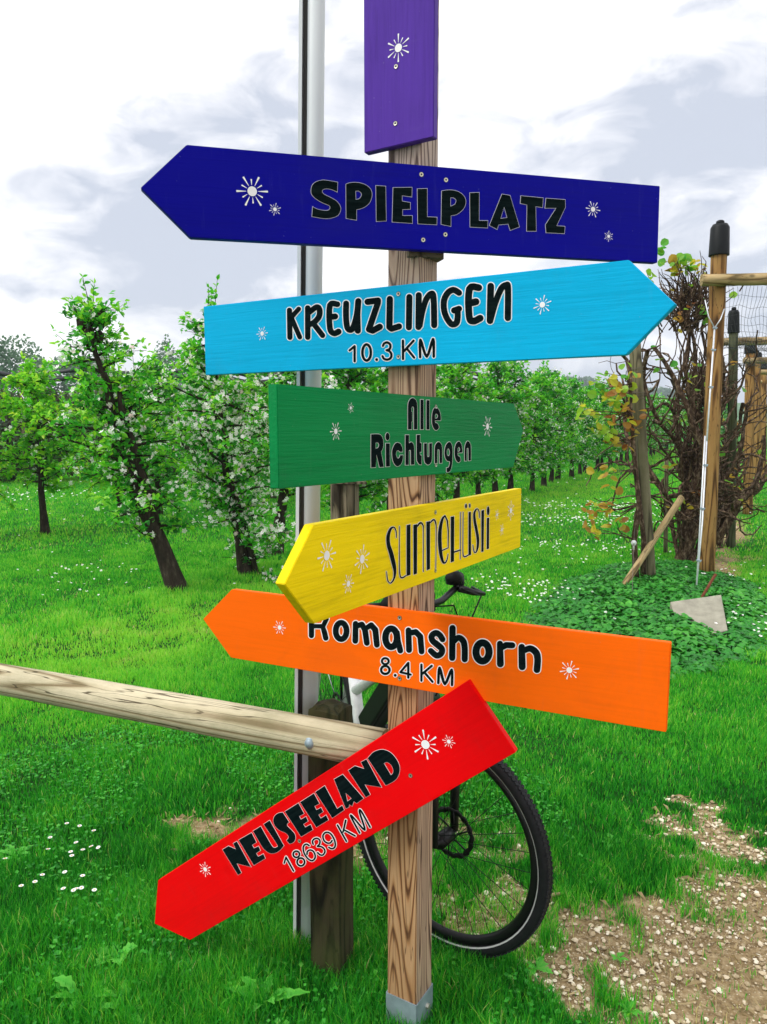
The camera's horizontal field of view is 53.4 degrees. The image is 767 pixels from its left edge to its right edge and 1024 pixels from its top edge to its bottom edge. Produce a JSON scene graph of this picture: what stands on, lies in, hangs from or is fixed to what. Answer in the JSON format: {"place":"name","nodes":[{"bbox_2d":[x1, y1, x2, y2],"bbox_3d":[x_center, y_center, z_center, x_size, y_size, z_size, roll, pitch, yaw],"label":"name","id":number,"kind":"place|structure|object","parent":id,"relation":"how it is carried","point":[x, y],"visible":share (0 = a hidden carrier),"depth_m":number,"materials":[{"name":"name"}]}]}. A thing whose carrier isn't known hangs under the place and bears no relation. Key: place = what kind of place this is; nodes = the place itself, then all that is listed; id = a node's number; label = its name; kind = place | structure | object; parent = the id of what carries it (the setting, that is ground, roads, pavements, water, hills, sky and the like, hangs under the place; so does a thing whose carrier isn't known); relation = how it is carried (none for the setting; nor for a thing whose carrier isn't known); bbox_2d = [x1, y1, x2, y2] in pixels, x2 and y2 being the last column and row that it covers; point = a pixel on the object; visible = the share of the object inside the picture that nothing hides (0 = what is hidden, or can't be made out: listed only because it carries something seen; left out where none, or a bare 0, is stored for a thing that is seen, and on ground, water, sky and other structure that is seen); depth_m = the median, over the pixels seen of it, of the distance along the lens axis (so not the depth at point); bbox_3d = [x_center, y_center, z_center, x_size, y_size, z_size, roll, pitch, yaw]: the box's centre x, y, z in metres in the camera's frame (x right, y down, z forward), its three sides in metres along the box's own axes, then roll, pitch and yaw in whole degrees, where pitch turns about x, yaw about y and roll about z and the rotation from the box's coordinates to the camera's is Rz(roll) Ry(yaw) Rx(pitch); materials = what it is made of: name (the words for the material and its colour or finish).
{"place":"outdoors","nodes":[
{"label":"outdoors","id":0,"kind":"place"},
{"bbox_2d":[0,446,766,1023],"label":"grass","id":1,"kind":"structure","parent":0,"point":[156,856],"depth_m":3.35,"materials":[{"name":"green plant"}]},
{"bbox_2d":[0,423,766,1023],"bbox_3d":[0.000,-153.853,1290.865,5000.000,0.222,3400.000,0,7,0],"label":"ground","id":2,"kind":"structure","parent":0,"point":[732,999],"depth_m":3.05,"materials":[{"name":"green plant"}]},
{"bbox_2d":[0,844,32,863],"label":"weed plant","id":3,"kind":"object","parent":2,"relation":"on","point":[10,850],"visible":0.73,"depth_m":2.91,"materials":[{"name":"green plant"}]},
{"bbox_2d":[0,383,40,510],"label":"pear tree","id":4,"kind":"object","parent":2,"relation":"on","point":[3,462],"visible":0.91,"depth_m":10.71,"materials":[{"name":"green plant"}]},
{"bbox_2d":[0,384,42,482],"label":"hedge bush","id":5,"kind":"object","parent":2,"relation":"on","point":[3,425],"visible":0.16,"depth_m":20.12,"materials":[{"name":"green plant"}]},
{"bbox_2d":[0,333,53,437],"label":"distant tree","id":6,"kind":"object","parent":2,"relation":"on","point":[8,358],"visible":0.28,"depth_m":71.78,"materials":[{"name":"green plant"}]},
{"bbox_2d":[0,351,98,534],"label":"tree","id":7,"kind":"object","parent":2,"relation":"on","point":[32,380],"visible":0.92,"depth_m":10.88,"materials":[{"name":"green plant"}]},
{"bbox_2d":[14,388,89,480],"bbox_3d":[-8.954,-2.042,20.653,1.970,2.651,2.072,0,7,0],"label":"hedge bush","id":8,"kind":"object","parent":2,"relation":"on","point":[57,399],"visible":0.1,"depth_m":20.36,"materials":[{"name":"green plant"}]},
{"bbox_2d":[46,352,99,435],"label":"distant tree","id":9,"kind":"object","parent":2,"relation":"on","point":[63,387],"visible":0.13,"depth_m":74.93,"materials":[{"name":"green plant"}]},
{"bbox_2d":[50,975,115,1011],"bbox_3d":[-0.858,1.371,2.178,0.210,0.049,0.150,0,7,0],"label":"weed plant","id":10,"kind":"object","parent":2,"relation":"on","point":[67,980],"visible":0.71,"depth_m":2.18,"materials":[{"name":"green plant"}]},
{"bbox_2d":[64,390,129,479],"bbox_3d":[-7.668,-2.124,20.773,2.049,2.805,1.938,5,8,34],"label":"hedge bush","id":11,"kind":"object","parent":2,"relation":"on","point":[98,438],"visible":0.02,"depth_m":20.30,"materials":[{"name":"green plant"}]},
{"bbox_2d":[22,273,203,592],"bbox_3d":[-2.529,-0.689,7.270,1.520,3.042,1.349,0,7,0],"label":"apple tree","id":12,"kind":"object","parent":2,"relation":"on","point":[141,493],"visible":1,"depth_m":7.18,"materials":[{"name":"green plant"}]},
{"bbox_2d":[94,942,136,965],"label":"weed plant","id":13,"kind":"object","parent":2,"relation":"on","point":[128,949],"visible":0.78,"depth_m":2.35,"materials":[{"name":"green plant"}]},
{"bbox_2d":[52,363,179,523],"bbox_3d":[-4.240,-1.080,12.072,1.924,2.668,1.790,7,10,44],"label":"pear tree","id":14,"kind":"object","parent":2,"relation":"on","point":[141,420],"visible":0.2,"depth_m":11.99,"materials":[{"name":"green plant"}]},
{"bbox_2d":[102,982,150,1022],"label":"weed plant","id":15,"kind":"object","parent":2,"relation":"on","point":[108,1006],"visible":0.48,"depth_m":2.12,"materials":[{"name":"green plant"}]},
{"bbox_2d":[126,404,177,480],"bbox_3d":[-6.534,-2.157,21.025,1.822,2.773,1.884,0,7,0],"label":"hedge bush","id":16,"kind":"object","parent":2,"relation":"on","point":[144,451],"visible":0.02,"depth_m":20.61,"materials":[{"name":"green plant"}]},
{"bbox_2d":[123,347,202,514],"bbox_3d":[-3.907,-1.371,13.229,1.512,2.961,1.806,2,7,13],"label":"apple tree","id":17,"kind":"object","parent":2,"relation":"on","point":[163,368],"visible":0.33,"depth_m":13.04,"materials":[{"name":"green plant"}]},
{"bbox_2d":[150,334,185,390],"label":"distant tree","id":18,"kind":"object","parent":2,"relation":"on","point":[170,356],"visible":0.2,"depth_m":78.14,"materials":[{"name":"green plant"}]},
{"bbox_2d":[164,391,213,478],"bbox_3d":[-5.334,-2.126,21.126,2.160,2.725,1.966,0,7,0],"label":"hedge bush","id":19,"kind":"object","parent":2,"relation":"on","point":[186,447],"visible":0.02,"depth_m":20.67,"materials":[{"name":"green plant"}]},
{"bbox_2d":[0,663,387,982],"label":"log barrier","id":20,"kind":"object","parent":2,"relation":"on","point":[324,735],"visible":0.88,"depth_m":2.24,"materials":[{"name":"brown wood"}]},
{"bbox_2d":[163,371,246,508],"bbox_3d":[-3.342,-1.295,14.055,1.623,2.636,1.551,-1,7,-4],"label":"apple tree","id":21,"kind":"object","parent":2,"relation":"on","point":[219,468],"visible":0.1,"depth_m":13.96,"materials":[{"name":"green plant"}]},
{"bbox_2d":[152,274,295,582],"bbox_3d":[-1.647,-0.858,8.092,1.626,3.208,1.559,0,7,0],"label":"apple tree","id":22,"kind":"object","parent":2,"relation":"on","point":[221,493],"visible":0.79,"depth_m":8.02,"materials":[{"name":"green plant"}]},
{"bbox_2d":[196,373,275,494],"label":"pear tree","id":23,"kind":"object","parent":2,"relation":"on","point":[248,383],"visible":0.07,"depth_m":14.85,"materials":[{"name":"green plant"}]},
{"bbox_2d":[0,367,490,484],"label":"tree line","id":24,"kind":"object","parent":2,"relation":"on","point":[6,374],"visible":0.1,"depth_m":18.96,"materials":[{"name":"green plant"}]},
{"bbox_2d":[244,944,272,959],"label":"weed plant","id":25,"kind":"object","parent":2,"relation":"on","point":[247,951],"visible":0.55,"depth_m":2.33,"materials":[{"name":"green plant"}]},
{"bbox_2d":[250,373,277,498],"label":"apple tree","id":26,"kind":"object","parent":2,"relation":"on","point":[258,428],"visible":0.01,"depth_m":16.00,"materials":[{"name":"green plant"}]},
{"bbox_2d":[226,975,309,1013],"bbox_3d":[-0.333,1.371,2.176,0.205,0.049,0.150,-4,8,-30],"label":"weed plant","id":27,"kind":"object","parent":2,"relation":"on","point":[291,991],"visible":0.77,"depth_m":2.17,"materials":[{"name":"green plant"}]},
{"bbox_2d":[226,371,339,556],"bbox_3d":[-1.172,-0.941,9.300,1.568,3.072,1.654,-4,8,-30],"label":"apple tree","id":28,"kind":"object","parent":2,"relation":"on","point":[283,377],"visible":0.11,"depth_m":9.12,"materials":[{"name":"green plant"}]},
{"bbox_2d":[0,706,611,1023],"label":"clover","id":29,"kind":"object","parent":2,"relation":"on","point":[551,987],"visible":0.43,"depth_m":2.93,"materials":[{"name":"green plant"}]},
{"bbox_2d":[293,0,324,943],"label":"metal pole","id":30,"kind":"object","parent":2,"relation":"on","point":[311,67],"visible":0.48,"depth_m":2.15,"materials":[{"name":"metal"}]},
{"bbox_2d":[330,481,366,519],"bbox_3d":[-0.277,0.357,5.802,0.252,1.203,0.224,-2,7,-17],"label":"weathered post","id":31,"kind":"object","parent":2,"relation":"on","point":[344,499],"visible":0.19,"depth_m":5.67,"materials":[{"name":"grey wood"}]},
{"bbox_2d":[320,367,387,510],"bbox_3d":[-0.517,-1.072,10.248,1.760,3.101,1.668,4,8,28],"label":"apple tree","id":32,"kind":"object","parent":2,"relation":"on","point":[348,377],"visible":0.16,"depth_m":10.20,"materials":[{"name":"green plant"}]},
{"bbox_2d":[2,471,766,636],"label":"meadow flowers","id":33,"kind":"object","parent":2,"relation":"on","point":[512,553],"visible":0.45,"depth_m":9.32,"materials":[{"name":"white plant"}]},
{"bbox_2d":[351,367,445,513],"bbox_3d":[0.137,-1.095,11.230,1.542,2.919,1.727,4,8,33],"label":"apple tree","id":34,"kind":"object","parent":2,"relation":"on","point":[384,373],"visible":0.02,"depth_m":11.23,"materials":[{"name":"green plant"}]},
{"bbox_2d":[141,0,676,1023],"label":"signpost","id":35,"kind":"object","parent":2,"relation":"on","point":[413,208],"visible":1,"depth_m":1.82,"materials":[{"name":"multicoloured wood"}]},
{"bbox_2d":[318,571,553,958],"bbox_3d":[0.003,0.726,2.908,0.556,1.164,1.780,-2,7,-14],"label":"bicycle","id":36,"kind":"object","parent":2,"relation":"on","point":[519,929],"visible":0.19,"depth_m":2.31,"materials":[{"name":"black metal"}]},
{"bbox_2d":[435,369,455,500],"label":"apple tree","id":37,"kind":"object","parent":2,"relation":"on","point":[445,379],"visible":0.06,"depth_m":12.06,"materials":[{"name":"green plant"}]},
{"bbox_2d":[435,364,481,501],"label":"apple tree","id":38,"kind":"object","parent":2,"relation":"on","point":[452,372],"visible":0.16,"depth_m":13.06,"materials":[{"name":"green plant"}]},
{"bbox_2d":[162,794,766,1023],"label":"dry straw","id":39,"kind":"object","parent":2,"relation":"on","point":[694,981],"visible":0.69,"depth_m":2.56,"materials":[{"name":"beige plant"}]},
{"bbox_2d":[438,363,499,498],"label":"apple tree","id":40,"kind":"object","parent":2,"relation":"on","point":[466,382],"visible":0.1,"depth_m":13.69,"materials":[{"name":"green plant"}]},
{"bbox_2d":[456,368,521,494],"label":"apple tree","id":41,"kind":"object","parent":2,"relation":"on","point":[480,475],"visible":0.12,"depth_m":15.05,"materials":[{"name":"green plant"}]},
{"bbox_2d":[474,361,537,491],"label":"apple tree","id":42,"kind":"object","parent":2,"relation":"on","point":[504,370],"visible":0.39,"depth_m":15.80,"materials":[{"name":"green plant"}]},
{"bbox_2d":[482,360,555,488],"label":"apple tree","id":43,"kind":"object","parent":2,"relation":"on","point":[525,467],"visible":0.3,"depth_m":16.68,"materials":[{"name":"green plant"}]},
{"bbox_2d":[526,956,552,975],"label":"weed plant","id":44,"kind":"object","parent":2,"relation":"on","point":[541,965],"visible":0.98,"depth_m":2.30,"materials":[{"name":"green plant"}]},
{"bbox_2d":[518,372,567,490],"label":"apple tree","id":45,"kind":"object","parent":2,"relation":"on","point":[543,382],"visible":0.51,"depth_m":17.71,"materials":[{"name":"green plant"}]},
{"bbox_2d":[519,360,583,486],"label":"apple tree","id":46,"kind":"object","parent":2,"relation":"on","point":[560,437],"visible":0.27,"depth_m":18.63,"materials":[{"name":"green plant"}]},
{"bbox_2d":[531,388,586,482],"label":"apple tree","id":47,"kind":"object","parent":2,"relation":"on","point":[551,477],"visible":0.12,"depth_m":19.77,"materials":[{"name":"green plant"}]},
{"bbox_2d":[550,374,589,479],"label":"apple tree","id":48,"kind":"object","parent":2,"relation":"on","point":[559,471],"visible":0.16,"depth_m":20.55,"materials":[{"name":"green plant"}]},
{"bbox_2d":[562,372,600,477],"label":"apple tree","id":49,"kind":"object","parent":2,"relation":"on","point":[576,389],"visible":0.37,"depth_m":21.39,"materials":[{"name":"green plant"}]},
{"bbox_2d":[568,385,609,474],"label":"apple tree","id":50,"kind":"object","parent":2,"relation":"on","point":[595,445],"visible":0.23,"depth_m":22.50,"materials":[{"name":"green plant"}]},
{"bbox_2d":[579,394,611,472],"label":"apple tree","id":51,"kind":"object","parent":2,"relation":"on","point":[592,458],"visible":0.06,"depth_m":23.70,"materials":[{"name":"green plant"}]},
{"bbox_2d":[585,378,624,470],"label":"apple tree","id":52,"kind":"object","parent":2,"relation":"on","point":[605,453],"visible":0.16,"depth_m":24.38,"materials":[{"name":"green plant"}]},
{"bbox_2d":[590,390,623,468],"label":"apple tree","id":53,"kind":"object","parent":2,"relation":"on","point":[617,448],"visible":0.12,"depth_m":25.42,"materials":[{"name":"green plant"}]},
{"bbox_2d":[575,360,646,577],"bbox_3d":[2.247,-0.362,7.475,0.784,2.237,0.560,1,7,10],"label":"leafy shrub","id":54,"kind":"object","parent":2,"relation":"on","point":[620,390],"visible":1,"depth_m":7.46,"materials":[{"name":"green plant"}]},
{"bbox_2d":[602,833,619,848],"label":"weed plant","id":55,"kind":"object","parent":2,"relation":"on","point":[609,845],"visible":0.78,"depth_m":2.99,"materials":[{"name":"green plant"}]},
{"bbox_2d":[603,375,629,466],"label":"apple tree","id":56,"kind":"object","parent":2,"relation":"on","point":[627,419],"visible":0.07,"depth_m":26.23,"materials":[{"name":"green plant"}]},
{"bbox_2d":[608,394,629,462],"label":"apple tree","id":57,"kind":"object","parent":2,"relation":"on","point":[620,439],"visible":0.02,"depth_m":27.40,"materials":[{"name":"green plant"}]},
{"bbox_2d":[611,952,628,961],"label":"weed plant","id":58,"kind":"object","parent":2,"relation":"on","point":[619,954],"visible":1,"depth_m":2.34,"materials":[{"name":"green plant"}]},
{"bbox_2d":[617,997,641,1016],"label":"weed plant","id":59,"kind":"object","parent":2,"relation":"on","point":[625,1012],"visible":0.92,"depth_m":2.13,"materials":[{"name":"green plant"}]},
{"bbox_2d":[619,383,647,463],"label":"apple tree","id":60,"kind":"object","parent":2,"relation":"on","point":[621,456],"visible":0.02,"depth_m":28.46,"materials":[{"name":"green plant"}]},
{"bbox_2d":[631,529,636,590],"bbox_3d":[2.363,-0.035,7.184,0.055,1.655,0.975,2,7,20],"label":"metal stake","id":61,"kind":"object","parent":2,"relation":"on","point":[633,543],"visible":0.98,"depth_m":7.57,"materials":[{"name":"white paint"}]},
{"bbox_2d":[629,343,655,580],"bbox_3d":[2.617,-0.462,7.689,0.390,2.590,0.136,0,7,0],"label":"leaning post","id":62,"kind":"object","parent":2,"relation":"on","point":[635,355],"visible":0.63,"depth_m":7.63,"materials":[{"name":"brown wood"}]},
{"bbox_2d":[520,559,766,679],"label":"ground cover","id":63,"kind":"object","parent":2,"relation":"on","point":[665,623],"visible":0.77,"depth_m":6.38,"materials":[{"name":"green plant"}]},
{"bbox_2d":[614,495,684,594],"bbox_3d":[2.718,0.323,7.738,0.075,0.073,1.699,6,38,42],"label":"prop pole","id":64,"kind":"object","parent":2,"relation":"on","point":[666,520],"visible":0.87,"depth_m":7.75,"materials":[{"name":"brown wood"}]},
{"bbox_2d":[646,398,654,437],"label":"apple tree","id":65,"kind":"object","parent":2,"relation":"on","point":[647,421],"depth_m":30.88,"materials":[{"name":"green plant"}]},
{"bbox_2d":[646,397,662,446],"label":"apple tree","id":66,"kind":"object","parent":2,"relation":"on","point":[651,442],"visible":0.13,"depth_m":33.01,"materials":[{"name":"green plant"}]},
{"bbox_2d":[647,401,665,447],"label":"apple tree","id":67,"kind":"object","parent":2,"relation":"on","point":[654,404],"visible":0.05,"depth_m":34.09,"materials":[{"name":"green plant"}]},
{"bbox_2d":[649,395,670,455],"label":"apple tree","id":68,"kind":"object","parent":2,"relation":"on","point":[650,450],"visible":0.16,"depth_m":34.91,"materials":[{"name":"green plant"}]},
{"bbox_2d":[652,392,672,455],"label":"apple tree","id":69,"kind":"object","parent":2,"relation":"on","point":[663,406],"visible":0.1,"depth_m":35.69,"materials":[{"name":"green plant"}]},
{"bbox_2d":[663,460,668,552],"bbox_3d":[3.507,-0.070,9.459,0.051,1.177,0.053,-2,7,0],"label":"stake","id":70,"kind":"object","parent":2,"relation":"on","point":[665,535],"visible":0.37,"depth_m":9.45,"materials":[{"name":"brown wood"}]},
{"bbox_2d":[658,396,674,449],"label":"apple tree","id":71,"kind":"object","parent":2,"relation":"on","point":[666,423],"visible":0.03,"depth_m":37.70,"materials":[{"name":"green plant"}]},
{"bbox_2d":[662,397,681,446],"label":"apple tree","id":72,"kind":"object","parent":2,"relation":"on","point":[668,424],"visible":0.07,"depth_m":38.53,"materials":[{"name":"green plant"}]},
{"bbox_2d":[586,238,766,561],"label":"climbing vine","id":73,"kind":"object","parent":2,"relation":"on","point":[686,535],"visible":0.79,"depth_m":8.70,"materials":[{"name":"brown plant"}]},
{"bbox_2d":[679,397,692,443],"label":"apple tree","id":74,"kind":"object","parent":2,"relation":"on","point":[685,422],"visible":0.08,"depth_m":47.12,"materials":[{"name":"green plant"}]},
{"bbox_2d":[670,595,727,635],"bbox_3d":[2.537,0.843,6.163,0.409,0.225,0.755,2,7,19],"label":"concrete slab","id":75,"kind":"object","parent":2,"relation":"on","point":[708,611],"depth_m":6.20,"materials":[{"name":"grey concrete"}]},
{"bbox_2d":[646,353,766,546],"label":"climbing vine","id":76,"kind":"object","parent":2,"relation":"on","point":[724,523],"visible":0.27,"depth_m":9.74,"materials":[{"name":"brown plant"}]},
{"bbox_2d":[701,573,716,596],"bbox_3d":[2.865,0.738,6.763,0.216,0.380,0.033,-2,7,-18],"label":"iron rod","id":77,"kind":"object","parent":2,"relation":"on","point":[709,585],"visible":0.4,"depth_m":6.75,"materials":[{"name":"brown metal"}]},
{"bbox_2d":[699,220,729,574],"bbox_3d":[3.459,-1.105,8.014,0.222,3.780,0.199,0,7,0],"label":"trellis post","id":78,"kind":"object","parent":2,"relation":"on","point":[719,246],"visible":0.84,"depth_m":7.94,"materials":[{"name":"brown wood"}]},
{"bbox_2d":[696,300,724,584],"bbox_3d":[3.131,-0.747,7.475,0.189,2.749,1.190,4,8,28],"label":"stay cable","id":79,"kind":"object","parent":78,"relation":"attached to","point":[702,509],"visible":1,"depth_m":7.39,"materials":[{"name":"metal"}]},
{"bbox_2d":[700,273,766,285],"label":"trellis beam","id":80,"kind":"structure","parent":78,"relation":"attached to","point":[747,279],"depth_m":7.67,"materials":[{"name":"brown wood"}]},
{"bbox_2d":[712,285,766,351],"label":"bird net","id":81,"kind":"object","parent":80,"relation":"hanging from","point":[739,337],"visible":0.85,"depth_m":8.52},
{"bbox_2d":[670,387,761,498],"bbox_3d":[5.847,-1.107,13.346,1.491,2.441,1.363,6,9,41],"label":"climbing vine","id":82,"kind":"object","parent":2,"relation":"on","point":[737,445],"visible":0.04,"depth_m":13.17,"materials":[{"name":"brown plant"}]},
{"bbox_2d":[720,403,727,445],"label":"apple tree","id":83,"kind":"object","parent":2,"relation":"on","point":[722,430],"visible":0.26,"depth_m":48.39,"materials":[{"name":"green plant"}]},
{"bbox_2d":[726,307,739,546],"bbox_3d":[4.505,-1.022,9.848,0.250,3.177,0.142,0,7,0],"label":"trellis post","id":84,"kind":"object","parent":2,"relation":"on","point":[731,538],"visible":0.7,"depth_m":9.75,"materials":[{"name":"brown wood"}]},
{"bbox_2d":[724,337,766,345],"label":"trellis beam","id":85,"kind":"structure","parent":84,"relation":"attached to","point":[752,341],"depth_m":10.22,"materials":[{"name":"brown wood"}]},
{"bbox_2d":[720,408,766,500],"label":"climbing vine","id":86,"kind":"object","parent":2,"relation":"on","point":[740,434],"visible":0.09,"depth_m":15.60,"materials":[{"name":"brown plant"}]},
{"bbox_2d":[721,421,766,507],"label":"climbing vine","id":87,"kind":"object","parent":2,"relation":"on","point":[759,486],"visible":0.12,"depth_m":14.31,"materials":[{"name":"brown plant"}]},
{"bbox_2d":[742,345,755,513],"bbox_3d":[6.423,-1.433,13.396,0.296,3.146,0.202,0,7,0],"label":"trellis post","id":88,"kind":"object","parent":2,"relation":"on","point":[750,389],"visible":0.41,"depth_m":13.32,"materials":[{"name":"brown wood"}]},
{"bbox_2d":[743,357,766,363],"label":"trellis beam","id":89,"kind":"structure","parent":88,"relation":"attached to","point":[760,360],"depth_m":13.11,"materials":[{"name":"brown wood"}]},
{"bbox_2d":[728,345,766,367],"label":"bird net","id":90,"kind":"object","parent":89,"relation":"hanging from","point":[756,365],"visible":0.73,"depth_m":11.13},
{"bbox_2d":[753,351,761,476],"bbox_3d":[8.396,-1.965,17.185,0.318,3.298,0.213,0,7,0],"label":"trellis post","id":91,"kind":"object","parent":2,"relation":"on","point":[757,434],"visible":0.24,"depth_m":17.08,"materials":[{"name":"brown wood"}]},
{"bbox_2d":[761,369,766,374],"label":"trellis beam","id":92,"kind":"structure","parent":91,"relation":"attached to","point":[763,371],"depth_m":17.00,"materials":[{"name":"brown wood"}]},
{"bbox_2d":[759,363,766,479],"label":"trellis post","id":93,"kind":"object","parent":2,"relation":"on","point":[763,391],"visible":0.34,"depth_m":20.91,"materials":[{"name":"brown wood"}]},
{"bbox_2d":[0,0,766,419],"label":"sky","id":94,"kind":"structure","parent":0,"point":[97,97],"materials":[{"name":"white"}]},
{"bbox_2d":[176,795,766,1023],"bbox_3d":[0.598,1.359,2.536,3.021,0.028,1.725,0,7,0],"label":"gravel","id":95,"kind":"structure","parent":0,"point":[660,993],"depth_m":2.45,"materials":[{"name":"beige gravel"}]},
{"bbox_2d":[571,396,743,422],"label":"hill","id":96,"kind":"structure","parent":0,"point":[738,406],"depth_m":437.88,"materials":[{"name":"green plant"}]},
{"bbox_2d":[577,376,595,387],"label":"hilltop wood","id":97,"kind":"object","parent":96,"relation":"on","point":[586,379],"visible":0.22,"depth_m":421.42,"materials":[{"name":"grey plant"}]},
{"bbox_2d":[648,387,685,399],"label":"hilltop wood","id":98,"kind":"object","parent":96,"relation":"on","point":[665,391],"visible":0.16,"depth_m":438.21,"materials":[{"name":"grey plant"}]}
]}

